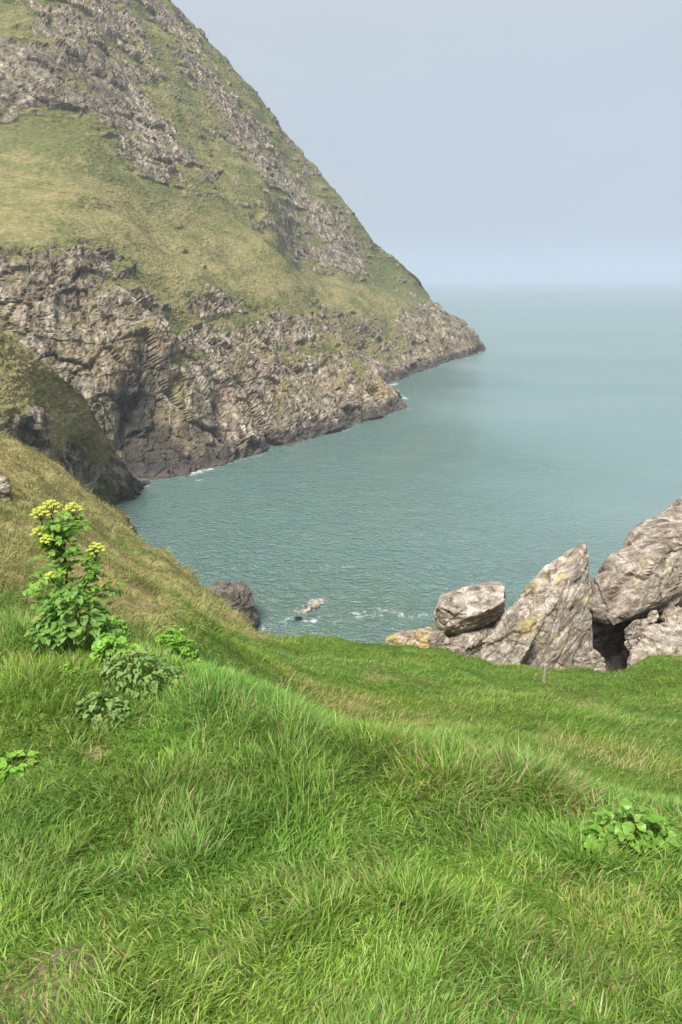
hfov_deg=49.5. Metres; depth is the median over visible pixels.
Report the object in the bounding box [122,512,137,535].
rock
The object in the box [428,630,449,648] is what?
rock
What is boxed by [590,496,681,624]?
leaning slab
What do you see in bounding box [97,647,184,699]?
nettle patch
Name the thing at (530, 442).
sea
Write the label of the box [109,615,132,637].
leafy plant
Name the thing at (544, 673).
wooden post
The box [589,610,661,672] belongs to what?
rock
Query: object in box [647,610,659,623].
rock
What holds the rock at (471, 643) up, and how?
on the grassy bank
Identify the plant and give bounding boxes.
[0,749,38,781]
[23,583,116,651]
[58,661,84,677]
[88,632,140,661]
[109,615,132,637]
[155,627,205,663]
[577,798,681,858]
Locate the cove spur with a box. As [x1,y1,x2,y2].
[0,330,149,504]
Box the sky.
[171,0,681,279]
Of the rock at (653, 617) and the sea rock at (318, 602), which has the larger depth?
the sea rock at (318, 602)
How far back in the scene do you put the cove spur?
86.83 m
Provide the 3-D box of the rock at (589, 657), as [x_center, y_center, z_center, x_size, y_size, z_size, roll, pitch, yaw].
[7.380,4.741,21.892,0.976,1.857,1.853,9,20,26]
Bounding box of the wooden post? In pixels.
[542,663,547,682]
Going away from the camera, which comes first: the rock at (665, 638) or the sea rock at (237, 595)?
the rock at (665, 638)
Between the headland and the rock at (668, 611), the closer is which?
the rock at (668, 611)
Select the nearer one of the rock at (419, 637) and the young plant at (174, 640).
the young plant at (174, 640)
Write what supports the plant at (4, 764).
on the grassy bank
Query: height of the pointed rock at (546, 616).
6.297 m
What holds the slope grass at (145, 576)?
on the grassy bank
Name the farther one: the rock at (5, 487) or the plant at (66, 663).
the rock at (5, 487)
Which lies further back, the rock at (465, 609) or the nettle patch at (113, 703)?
the rock at (465, 609)
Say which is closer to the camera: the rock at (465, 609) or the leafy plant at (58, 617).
the leafy plant at (58, 617)
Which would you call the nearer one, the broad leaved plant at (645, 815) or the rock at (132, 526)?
the broad leaved plant at (645, 815)
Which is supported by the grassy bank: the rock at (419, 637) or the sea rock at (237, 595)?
the rock at (419, 637)
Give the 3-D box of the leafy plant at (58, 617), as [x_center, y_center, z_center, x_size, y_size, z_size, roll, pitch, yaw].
[-1.556,0.622,4.260,0.505,0.422,0.423,0,18,0]
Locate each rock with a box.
[0,474,11,501]
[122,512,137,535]
[208,581,260,629]
[294,598,323,612]
[384,627,432,647]
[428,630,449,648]
[434,581,505,635]
[447,625,494,657]
[478,544,592,669]
[573,646,606,671]
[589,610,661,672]
[624,618,648,651]
[627,612,681,668]
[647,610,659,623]
[660,605,681,622]
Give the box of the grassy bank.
[0,435,681,1023]
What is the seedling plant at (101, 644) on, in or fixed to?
on the grassy bank
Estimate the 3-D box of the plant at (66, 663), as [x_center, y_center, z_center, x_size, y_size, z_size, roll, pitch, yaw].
[-1.413,0.833,3.861,0.142,0.075,0.114,9,20,27]
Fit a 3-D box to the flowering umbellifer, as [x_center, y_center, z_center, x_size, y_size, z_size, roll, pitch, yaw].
[-1.610,0.338,4.356,0.679,0.882,0.446,10,20,29]
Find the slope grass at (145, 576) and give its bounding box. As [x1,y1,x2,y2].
[0,426,282,649]
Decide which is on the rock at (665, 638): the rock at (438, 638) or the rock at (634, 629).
the rock at (634, 629)
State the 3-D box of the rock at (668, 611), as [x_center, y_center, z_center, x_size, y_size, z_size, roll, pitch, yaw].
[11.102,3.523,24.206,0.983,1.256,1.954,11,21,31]
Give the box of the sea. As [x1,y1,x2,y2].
[109,280,681,643]
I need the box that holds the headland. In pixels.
[0,0,485,479]
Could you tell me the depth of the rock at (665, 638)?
21.64 m
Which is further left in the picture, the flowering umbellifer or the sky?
the flowering umbellifer
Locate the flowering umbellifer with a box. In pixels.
[15,500,124,631]
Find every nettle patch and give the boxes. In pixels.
[75,691,131,730]
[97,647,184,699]
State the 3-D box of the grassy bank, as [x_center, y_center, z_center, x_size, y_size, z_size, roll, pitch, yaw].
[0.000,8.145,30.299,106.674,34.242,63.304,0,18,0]

